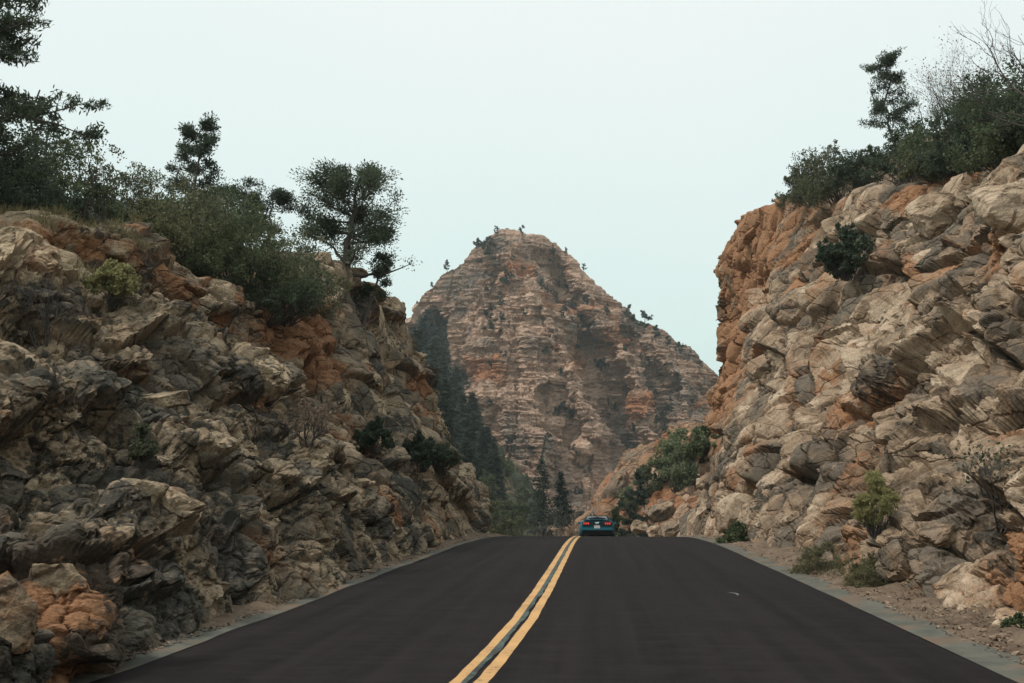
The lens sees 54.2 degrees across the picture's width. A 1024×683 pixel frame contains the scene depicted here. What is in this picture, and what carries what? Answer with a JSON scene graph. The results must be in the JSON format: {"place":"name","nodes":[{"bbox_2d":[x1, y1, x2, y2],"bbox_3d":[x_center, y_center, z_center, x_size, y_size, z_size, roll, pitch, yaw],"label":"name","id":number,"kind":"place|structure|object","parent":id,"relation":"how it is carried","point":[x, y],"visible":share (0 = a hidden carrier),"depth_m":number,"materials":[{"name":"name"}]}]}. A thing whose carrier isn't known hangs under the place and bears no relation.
{"place":"outdoors","nodes":[
{"label":"outdoors","id":0,"kind":"place"},
{"bbox_2d":[0,210,492,682],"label":"cliff","id":1,"kind":"structure","parent":0,"point":[254,503],"depth_m":16.04,"materials":[{"name":"stone"}]},
{"bbox_2d":[0,570,38,653],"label":"boulder","id":2,"kind":"object","parent":1,"relation":"on","point":[19,608],"visible":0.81,"depth_m":7.59,"materials":[{"name":"stone"}]},
{"bbox_2d":[0,125,39,210],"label":"shrub","id":3,"kind":"object","parent":1,"relation":"on","point":[7,183],"visible":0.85,"depth_m":19.04,"materials":[{"name":"green plant"}]},
{"bbox_2d":[19,90,54,179],"bbox_3d":[-11.856,-3.881,24.823,1.542,5.085,1.492,-5,-10,32],"label":"conifer tree","id":4,"kind":"object","parent":1,"relation":"on","point":[40,98],"visible":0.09,"depth_m":25.16,"materials":[{"name":"green plant"}]},
{"bbox_2d":[0,109,86,220],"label":"shrub","id":5,"kind":"object","parent":1,"relation":"on","point":[49,188],"visible":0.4,"depth_m":20.83,"materials":[{"name":"green plant"}]},
{"bbox_2d":[1,130,91,214],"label":"shrub","id":6,"kind":"object","parent":1,"relation":"on","point":[18,174],"visible":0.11,"depth_m":21.91,"materials":[{"name":"green plant"}]},
{"bbox_2d":[8,262,88,352],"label":"bare shrub","id":7,"kind":"object","parent":1,"relation":"on","point":[47,335],"visible":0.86,"depth_m":15.10,"materials":[{"name":"plant"}]},
{"bbox_2d":[0,0,113,172],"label":"pine tree","id":8,"kind":"object","parent":1,"relation":"on","point":[10,105],"visible":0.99,"depth_m":19.09,"materials":[{"name":"green plant"}]},
{"bbox_2d":[28,563,89,600],"bbox_3d":[-4.022,2.200,8.839,0.492,0.498,0.363,6,-10,-35],"label":"boulder","id":9,"kind":"object","parent":1,"relation":"on","point":[63,577],"visible":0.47,"depth_m":8.72,"materials":[{"name":"stone"}]},
{"bbox_2d":[0,200,153,311],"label":"dry grass","id":10,"kind":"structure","parent":1,"relation":"on","point":[58,213],"depth_m":18.75,"materials":[{"name":"plant"}]},
{"bbox_2d":[31,127,129,224],"bbox_3d":[-10.458,-3.383,23.177,2.896,3.240,2.778,-1,-9,5],"label":"shrub","id":11,"kind":"object","parent":1,"relation":"on","point":[90,148],"visible":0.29,"depth_m":23.35,"materials":[{"name":"green plant"}]},
{"bbox_2d":[82,258,142,309],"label":"shrub","id":12,"kind":"object","parent":1,"relation":"on","point":[115,278],"visible":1,"depth_m":17.27,"materials":[{"name":"green plant"}]},
{"bbox_2d":[67,144,161,232],"bbox_3d":[-10.172,-3.204,24.765,2.387,3.524,3.060,-2,-9,14],"label":"shrub","id":13,"kind":"object","parent":1,"relation":"on","point":[114,180],"visible":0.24,"depth_m":24.47,"materials":[{"name":"green plant"}]},
{"bbox_2d":[96,238,134,261],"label":"boulder","id":14,"kind":"object","parent":1,"relation":"on","point":[120,251],"visible":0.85,"depth_m":18.80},
{"bbox_2d":[127,422,160,474],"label":"shrub","id":15,"kind":"object","parent":1,"relation":"on","point":[142,448],"visible":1,"depth_m":13.63,"materials":[{"name":"green plant"}]},
{"bbox_2d":[132,479,169,506],"bbox_3d":[-4.501,1.850,12.148,0.599,0.347,0.529,15,-14,-23],"label":"boulder","id":16,"kind":"object","parent":1,"relation":"on","point":[155,491],"visible":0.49,"depth_m":11.99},
{"bbox_2d":[119,162,185,258],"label":"shrub","id":17,"kind":"object","parent":1,"relation":"on","point":[139,193],"visible":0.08,"depth_m":25.69,"materials":[{"name":"green plant"}]},
{"bbox_2d":[113,161,204,228],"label":"shrub","id":18,"kind":"object","parent":1,"relation":"on","point":[159,178],"visible":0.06,"depth_m":28.85,"materials":[{"name":"green plant"}]},
{"bbox_2d":[136,390,191,407],"bbox_3d":[-5.598,1.005,16.020,0.846,0.407,0.630,-14,-7,-7],"label":"boulder","id":19,"kind":"object","parent":1,"relation":"on","point":[172,399],"visible":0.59,"depth_m":15.88,"materials":[{"name":"stone"}]},
{"bbox_2d":[119,187,220,273],"bbox_3d":[-8.693,-2.566,24.438,2.756,2.550,2.471,-1,-9,5],"label":"shrub","id":20,"kind":"object","parent":1,"relation":"on","point":[163,226],"visible":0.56,"depth_m":24.28,"materials":[{"name":"green plant"}]},
{"bbox_2d":[168,171,211,261],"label":"shrub","id":21,"kind":"object","parent":1,"relation":"on","point":[181,186],"visible":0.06,"depth_m":29.74,"materials":[{"name":"green plant"}]},
{"bbox_2d":[157,111,228,219],"bbox_3d":[-10.507,-5.094,33.015,2.546,5.205,2.616,4,-10,-27],"label":"juniper tree","id":22,"kind":"object","parent":1,"relation":"on","point":[209,138],"visible":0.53,"depth_m":32.91,"materials":[{"name":"green plant"}]},
{"bbox_2d":[145,184,264,281],"bbox_3d":[-8.373,-2.657,26.213,3.062,2.890,2.627,8,-12,-43],"label":"shrub","id":23,"kind":"object","parent":1,"relation":"on","point":[193,200],"visible":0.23,"depth_m":25.92,"materials":[{"name":"green plant"}]},
{"bbox_2d":[177,245,252,285],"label":"shrub","id":24,"kind":"object","parent":1,"relation":"on","point":[205,266],"visible":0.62,"depth_m":24.59,"materials":[{"name":"green plant"}]},
{"bbox_2d":[206,279,235,300],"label":"boulder","id":25,"kind":"object","parent":1,"relation":"on","point":[226,289],"visible":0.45,"depth_m":23.61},
{"bbox_2d":[201,184,266,261],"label":"shrub","id":26,"kind":"object","parent":1,"relation":"on","point":[232,201],"visible":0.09,"depth_m":31.26,"materials":[{"name":"green plant"}]},
{"bbox_2d":[212,176,266,246],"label":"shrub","id":27,"kind":"object","parent":1,"relation":"on","point":[250,183],"visible":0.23,"depth_m":34.00,"materials":[{"name":"green plant"}]},
{"bbox_2d":[183,178,312,305],"bbox_3d":[-7.264,-2.620,26.804,3.388,3.438,3.624,5,-10,-32],"label":"shrub","id":28,"kind":"object","parent":1,"relation":"on","point":[239,238],"visible":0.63,"depth_m":26.23,"materials":[{"name":"green plant"}]},
{"bbox_2d":[238,184,300,249],"bbox_3d":[-8.677,-4.314,35.529,1.828,2.871,2.379,-7,-11,40],"label":"juniper tree","id":29,"kind":"object","parent":1,"relation":"on","point":[280,197],"visible":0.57,"depth_m":35.74,"materials":[{"name":"green plant"}]},
{"bbox_2d":[222,247,325,326],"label":"shrub","id":30,"kind":"object","parent":1,"relation":"on","point":[299,299],"visible":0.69,"depth_m":26.24,"materials":[{"name":"green plant"}]},
{"bbox_2d":[235,217,356,326],"bbox_3d":[-6.161,-2.005,28.036,3.393,3.272,3.610,-1,-9,5],"label":"shrub","id":31,"kind":"object","parent":1,"relation":"on","point":[332,286],"visible":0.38,"depth_m":27.82,"materials":[{"name":"green plant"}]},
{"bbox_2d":[279,395,351,448],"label":"bare shrub","id":32,"kind":"object","parent":1,"relation":"on","point":[319,423],"visible":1,"depth_m":19.78,"materials":[{"name":"brown plant"}]},
{"bbox_2d":[277,156,422,276],"bbox_3d":[-6.060,-4.784,37.625,5.319,4.865,5.678,-1,-9,5],"label":"juniper tree","id":33,"kind":"object","parent":1,"relation":"on","point":[337,182],"visible":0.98,"depth_m":37.49,"materials":[{"name":"green plant"}]},
{"bbox_2d":[352,251,392,326],"bbox_3d":[-5.221,-1.752,37.985,2.120,3.351,1.490,-8,-12,43],"label":"juniper tree","id":34,"kind":"object","parent":1,"relation":"on","point":[368,289],"visible":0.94,"depth_m":37.84,"materials":[{"name":"green plant"}]},
{"bbox_2d":[352,415,395,453],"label":"shrub","id":35,"kind":"object","parent":1,"relation":"on","point":[370,434],"visible":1,"depth_m":27.63,"materials":[{"name":"green plant"}]},
{"bbox_2d":[402,429,453,472],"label":"shrub","id":36,"kind":"object","parent":1,"relation":"on","point":[427,456],"visible":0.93,"depth_m":32.33,"materials":[{"name":"green plant"}]},
{"bbox_2d":[433,442,461,472],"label":"shrub","id":37,"kind":"object","parent":1,"relation":"on","point":[454,459],"visible":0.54,"depth_m":35.98,"materials":[{"name":"green plant"}]},
{"bbox_2d":[72,199,549,535],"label":"hillside","id":38,"kind":"structure","parent":0,"point":[515,480],"depth_m":212.00,"materials":[{"name":"plant"}]},
{"bbox_2d":[416,318,432,365],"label":"conifer tree","id":39,"kind":"object","parent":38,"relation":"on","point":[422,326],"visible":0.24,"depth_m":267.38,"materials":[{"name":"green plant"}]},
{"bbox_2d":[424,337,452,372],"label":"conifer tree","id":40,"kind":"object","parent":38,"relation":"on","point":[433,347],"visible":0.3,"depth_m":241.98,"materials":[{"name":"green plant"}]},
{"bbox_2d":[437,348,455,398],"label":"conifer tree","id":41,"kind":"object","parent":38,"relation":"on","point":[444,372],"visible":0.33,"depth_m":230.50,"materials":[{"name":"green plant"}]},
{"bbox_2d":[442,400,462,451],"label":"conifer tree","id":42,"kind":"object","parent":38,"relation":"on","point":[450,413],"visible":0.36,"depth_m":135.28,"materials":[{"name":"green plant"}]},
{"bbox_2d":[447,376,460,423],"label":"conifer tree","id":43,"kind":"object","parent":38,"relation":"on","point":[455,387],"visible":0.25,"depth_m":215.14,"materials":[{"name":"green plant"}]},
{"bbox_2d":[438,378,470,438],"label":"conifer tree","id":44,"kind":"object","parent":38,"relation":"on","point":[447,390],"visible":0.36,"depth_m":138.35,"materials":[{"name":"green plant"}]},
{"bbox_2d":[453,393,470,442],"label":"conifer tree","id":45,"kind":"object","parent":38,"relation":"on","point":[462,400],"visible":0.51,"depth_m":199.04,"materials":[{"name":"green plant"}]},
{"bbox_2d":[455,390,484,451],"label":"conifer tree","id":46,"kind":"object","parent":38,"relation":"on","point":[474,431],"visible":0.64,"depth_m":197.21,"materials":[{"name":"green plant"}]},
{"bbox_2d":[463,442,486,479],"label":"conifer tree","id":47,"kind":"object","parent":38,"relation":"on","point":[472,458],"visible":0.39,"depth_m":126.98,"materials":[{"name":"green plant"}]},
{"bbox_2d":[474,428,487,467],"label":"conifer tree","id":48,"kind":"object","parent":38,"relation":"on","point":[481,437],"visible":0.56,"depth_m":184.31,"materials":[{"name":"green plant"}]},
{"bbox_2d":[483,452,501,493],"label":"conifer tree","id":49,"kind":"object","parent":38,"relation":"on","point":[489,469],"visible":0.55,"depth_m":170.19,"materials":[{"name":"green plant"}]},
{"bbox_2d":[512,516,533,535],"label":"shrub","id":50,"kind":"object","parent":38,"relation":"on","point":[516,526],"visible":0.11,"depth_m":94.71,"materials":[{"name":"green plant"}]},
{"bbox_2d":[135,532,504,652],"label":"shoulder","id":51,"kind":"object","parent":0,"point":[239,610],"visible":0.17,"depth_m":13.47},
{"bbox_2d":[0,0,1023,375],"label":"sky","id":52,"kind":"structure","parent":0,"point":[633,137],"materials":[{"name":"white"}]},
{"bbox_2d":[89,536,1017,682],"bbox_3d":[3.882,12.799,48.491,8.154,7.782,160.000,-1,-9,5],"label":"road","id":53,"kind":"structure","parent":0,"point":[619,609],"depth_m":11.59,"materials":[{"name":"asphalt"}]},
{"bbox_2d":[70,536,497,682],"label":"gutter","id":54,"kind":"object","parent":53,"relation":"on","point":[139,659],"visible":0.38,"depth_m":11.60,"materials":[{"name":"concrete"}]},
{"bbox_2d":[449,536,575,682],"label":"road line","id":55,"kind":"object","parent":53,"relation":"on","point":[467,670],"visible":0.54,"depth_m":11.90,"materials":[{"name":"yellow paint"}]},
{"bbox_2d":[461,536,576,682],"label":"road line worn","id":56,"kind":"object","parent":53,"relation":"on","point":[499,646],"visible":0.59,"depth_m":11.79,"materials":[{"name":"paint"}]},
{"bbox_2d":[473,536,580,682],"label":"road line","id":57,"kind":"object","parent":53,"relation":"on","point":[494,667],"visible":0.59,"depth_m":11.48,"materials":[{"name":"yellow paint"}]},
{"bbox_2d":[71,535,1023,678],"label":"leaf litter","id":58,"kind":"object","parent":53,"relation":"on","point":[887,603],"visible":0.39,"depth_m":12.82,"materials":[{"name":"gravel"}]},
{"bbox_2d":[578,515,615,535],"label":"car","id":59,"kind":"object","parent":53,"relation":"on","point":[596,525],"visible":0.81,"depth_m":54.95,"materials":[{"name":"teal paint"}]},
{"bbox_2d":[687,536,1023,682],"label":"gutter","id":60,"kind":"object","parent":53,"relation":"on","point":[1012,668],"visible":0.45,"depth_m":11.98,"materials":[{"name":"concrete"}]},
{"bbox_2d":[405,228,717,519],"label":"mountain","id":61,"kind":"structure","parent":0,"point":[524,386],"depth_m":308.73,"materials":[{"name":"stone"}]},
{"bbox_2d":[411,309,448,352],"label":"conifer tree","id":62,"kind":"object","parent":61,"relation":"on","point":[431,326],"visible":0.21,"depth_m":326.64,"materials":[{"name":"green plant"}]},
{"bbox_2d":[537,422,711,536],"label":"outcrop","id":63,"kind":"object","parent":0,"point":[604,501],"visible":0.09,"depth_m":114.49,"materials":[{"name":"stone"}]},
{"bbox_2d":[521,457,564,535],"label":"conifer tree","id":64,"kind":"object","parent":63,"relation":"on","point":[542,503],"visible":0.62,"depth_m":110.49,"materials":[{"name":"green plant"}]},
{"bbox_2d":[547,471,575,529],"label":"conifer tree","id":65,"kind":"object","parent":63,"relation":"on","point":[563,503],"visible":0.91,"depth_m":116.13,"materials":[{"name":"green plant"}]},
{"bbox_2d":[616,491,636,536],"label":"juniper tree","id":66,"kind":"object","parent":63,"relation":"on","point":[632,515],"visible":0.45,"depth_m":89.97,"materials":[{"name":"green plant"}]},
{"bbox_2d":[615,486,638,514],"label":"shrub","id":67,"kind":"object","parent":63,"relation":"on","point":[623,499],"visible":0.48,"depth_m":110.29,"materials":[{"name":"green plant"}]},
{"bbox_2d":[628,468,655,536],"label":"juniper tree","id":68,"kind":"object","parent":63,"relation":"on","point":[640,492],"visible":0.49,"depth_m":93.42,"materials":[{"name":"green plant"}]},
{"bbox_2d":[633,463,665,496],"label":"shrub","id":69,"kind":"object","parent":63,"relation":"on","point":[656,486],"visible":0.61,"depth_m":107.24,"materials":[{"name":"green plant"}]},
{"bbox_2d":[642,501,675,522],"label":"boulder","id":70,"kind":"object","parent":63,"relation":"on","point":[664,511],"visible":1,"depth_m":81.37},
{"bbox_2d":[662,519,678,536],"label":"boulder","id":71,"kind":"object","parent":63,"relation":"on","point":[670,528],"visible":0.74,"depth_m":77.65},
{"bbox_2d":[653,427,689,461],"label":"shrub","id":72,"kind":"object","parent":63,"relation":"on","point":[675,436],"visible":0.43,"depth_m":107.90,"materials":[{"name":"green plant"}]},
{"bbox_2d":[647,441,696,474],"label":"shrub","id":73,"kind":"object","parent":63,"relation":"on","point":[656,462],"visible":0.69,"depth_m":105.91,"materials":[{"name":"green plant"}]},
{"bbox_2d":[659,451,695,492],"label":"shrub","id":74,"kind":"object","parent":63,"relation":"on","point":[673,472],"visible":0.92,"depth_m":102.97,"materials":[{"name":"green plant"}]},
{"bbox_2d":[676,107,1023,625],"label":"cliff","id":75,"kind":"structure","parent":0,"point":[905,360],"depth_m":26.65,"materials":[{"name":"stone"}]},
{"bbox_2d":[676,425,721,463],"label":"shrub","id":76,"kind":"object","parent":75,"relation":"on","point":[700,444],"visible":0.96,"depth_m":53.65,"materials":[{"name":"green plant"}]},
{"bbox_2d":[776,308,805,325],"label":"boulder","id":77,"kind":"object","parent":75,"relation":"on","point":[794,316],"visible":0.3,"depth_m":43.72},
{"bbox_2d":[791,407,820,430],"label":"boulder","id":78,"kind":"object","parent":75,"relation":"on","point":[802,418],"visible":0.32,"depth_m":30.36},
{"bbox_2d":[776,145,844,209],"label":"shrub","id":79,"kind":"object","parent":75,"relation":"on","point":[796,171],"visible":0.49,"depth_m":50.31,"materials":[{"name":"green plant"}]},
{"bbox_2d":[782,540,857,574],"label":"shrub","id":80,"kind":"object","parent":75,"relation":"on","point":[811,562],"visible":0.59,"depth_m":19.42,"materials":[{"name":"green plant"}]},
{"bbox_2d":[787,139,862,209],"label":"shrub","id":81,"kind":"object","parent":75,"relation":"on","point":[821,190],"visible":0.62,"depth_m":46.15,"materials":[{"name":"green plant"}]},
{"bbox_2d":[814,222,875,280],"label":"shrub","id":82,"kind":"object","parent":75,"relation":"on","point":[831,256],"visible":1,"depth_m":35.97,"materials":[{"name":"green plant"}]},
{"bbox_2d":[825,144,879,192],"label":"shrub","id":83,"kind":"object","parent":75,"relation":"on","point":[840,172],"visible":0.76,"depth_m":42.21,"materials":[{"name":"green plant"}]},
{"bbox_2d":[839,390,875,420],"bbox_3d":[9.809,1.825,27.408,1.619,0.968,1.322,39,-7,-25],"label":"boulder","id":84,"kind":"object","parent":75,"relation":"on","point":[857,407],"visible":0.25,"depth_m":26.95,"materials":[{"name":"stone"}]},
{"bbox_2d":[839,550,892,587],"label":"shrub","id":85,"kind":"object","parent":75,"relation":"on","point":[866,571],"visible":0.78,"depth_m":16.49,"materials":[{"name":"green plant"}]},
{"bbox_2d":[849,468,901,538],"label":"broom bush","id":86,"kind":"object","parent":75,"relation":"on","point":[867,512],"visible":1,"depth_m":16.88,"materials":[{"name":"green plant"}]},
{"bbox_2d":[856,45,921,178],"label":"pine tree","id":87,"kind":"object","parent":75,"relation":"on","point":[889,61],"visible":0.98,"depth_m":40.51,"materials":[{"name":"green plant"}]},
{"bbox_2d":[859,115,939,186],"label":"shrub","id":88,"kind":"object","parent":75,"relation":"on","point":[885,167],"visible":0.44,"depth_m":38.23,"materials":[{"name":"green plant"}]},
{"bbox_2d":[896,142,958,183],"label":"shrub","id":89,"kind":"object","parent":75,"relation":"on","point":[905,173],"visible":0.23,"depth_m":34.05,"materials":[{"name":"green plant"}]},
{"bbox_2d":[905,191,957,239],"bbox_3d":[13.184,-3.679,30.753,1.937,1.505,1.722,32,-5,-9],"label":"boulder","id":90,"kind":"object","parent":75,"relation":"on","point":[932,216],"visible":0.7,"depth_m":30.23,"materials":[{"name":"stone"}]},
{"bbox_2d":[891,62,974,142],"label":"bare shrub","id":91,"kind":"object","parent":75,"relation":"on","point":[933,102],"visible":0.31,"depth_m":40.49,"materials":[{"name":"grey plant"}]},
{"bbox_2d":[916,523,956,547],"bbox_3d":[6.474,2.879,15.050,0.762,0.340,0.564,-24,13,-26],"label":"boulder","id":92,"kind":"object","parent":75,"relation":"on","point":[939,535],"visible":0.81,"depth_m":14.83,"materials":[{"name":"stone"}]},
{"bbox_2d":[889,84,991,175],"bbox_3d":[15.689,-7.455,35.360,4.664,3.184,3.876,-5,-10,30],"label":"shrub","id":93,"kind":"object","parent":75,"relation":"on","point":[915,141],"visible":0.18,"depth_m":35.19,"materials":[{"name":"green plant"}]},
{"bbox_2d":[910,124,992,184],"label":"shrub","id":94,"kind":"object","parent":75,"relation":"on","point":[930,167],"visible":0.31,"depth_m":32.66,"materials":[{"name":"green plant"}]},
{"bbox_2d":[931,562,973,598],"bbox_3d":[6.284,3.423,14.247,0.884,0.476,0.712,-18,-3,-17],"label":"boulder","id":95,"kind":"object","parent":75,"relation":"on","point":[944,586],"visible":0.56,"depth_m":14.04,"materials":[{"name":"stone"}]},
{"bbox_2d":[938,302,975,334],"bbox_3d":[10.437,-0.566,23.581,1.136,0.438,0.913,36,-3,-3],"label":"boulder","id":96,"kind":"object","parent":75,"relation":"on","point":[952,313],"visible":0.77,"depth_m":23.35,"materials":[{"name":"stone"}]},
{"bbox_2d":[896,26,1021,131],"bbox_3d":[17.379,-9.540,38.939,4.494,5.488,5.821,-4,-9,25],"label":"bare shrub","id":97,"kind":"object","parent":75,"relation":"on","point":[943,90],"visible":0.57,"depth_m":38.18,"materials":[{"name":"grey plant"}]},
{"bbox_2d":[923,63,1022,150],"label":"shrub","id":98,"kind":"object","parent":75,"relation":"on","point":[957,122],"visible":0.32,"depth_m":33.01,"materials":[{"name":"green plant"}]},
{"bbox_2d":[929,1,1023,133],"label":"bare tree","id":99,"kind":"object","parent":75,"relation":"on","point":[1008,80],"visible":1,"depth_m":23.48,"materials":[{"name":"plant"}]},
{"bbox_2d":[942,110,1018,176],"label":"shrub","id":100,"kind":"object","parent":75,"relation":"on","point":[992,152],"visible":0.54,"depth_m":29.30,"materials":[{"name":"green plant"}]},
{"bbox_2d":[942,435,1021,532],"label":"bare shrub","id":101,"kind":"object","parent":75,"relation":"on","point":[987,489],"visible":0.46,"depth_m":14.33,"materials":[{"name":"brown plant"}]},
{"bbox_2d":[948,55,1023,156],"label":"shrub","id":102,"kind":"object","parent":75,"relation":"on","point":[1005,98],"visible":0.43,"depth_m":31.01,"materials":[{"name":"green plant"}]},
{"bbox_2d":[971,182,1023,230],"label":"boulder","id":103,"kind":"object","parent":75,"relation":"on","point":[999,206],"visible":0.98,"depth_m":22.77,"materials":[{"name":"stone"}]},
{"bbox_2d":[988,103,1023,155],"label":"shrub","id":104,"kind":"object","parent":75,"relation":"on","point":[1008,130],"visible":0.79,"depth_m":27.54,"materials":[{"name":"green plant"}]},
{"bbox_2d":[681,534,1023,660],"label":"shoulder","id":105,"kind":"object","parent":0,"point":[1017,635],"visible":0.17,"depth_m":13.65},
{"bbox_2d":[714,520,748,544],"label":"shrub","id":106,"kind":"object","parent":105,"relation":"on","point":[736,529],"visible":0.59,"depth_m":31.35,"materials":[{"name":"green plant"}]},
{"bbox_2d":[999,612,1023,628],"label":"shrub","id":107,"kind":"object","parent":105,"relation":"on","point":[1017,618],"visible":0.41,"depth_m":11.41,"materials":[{"name":"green plant"}]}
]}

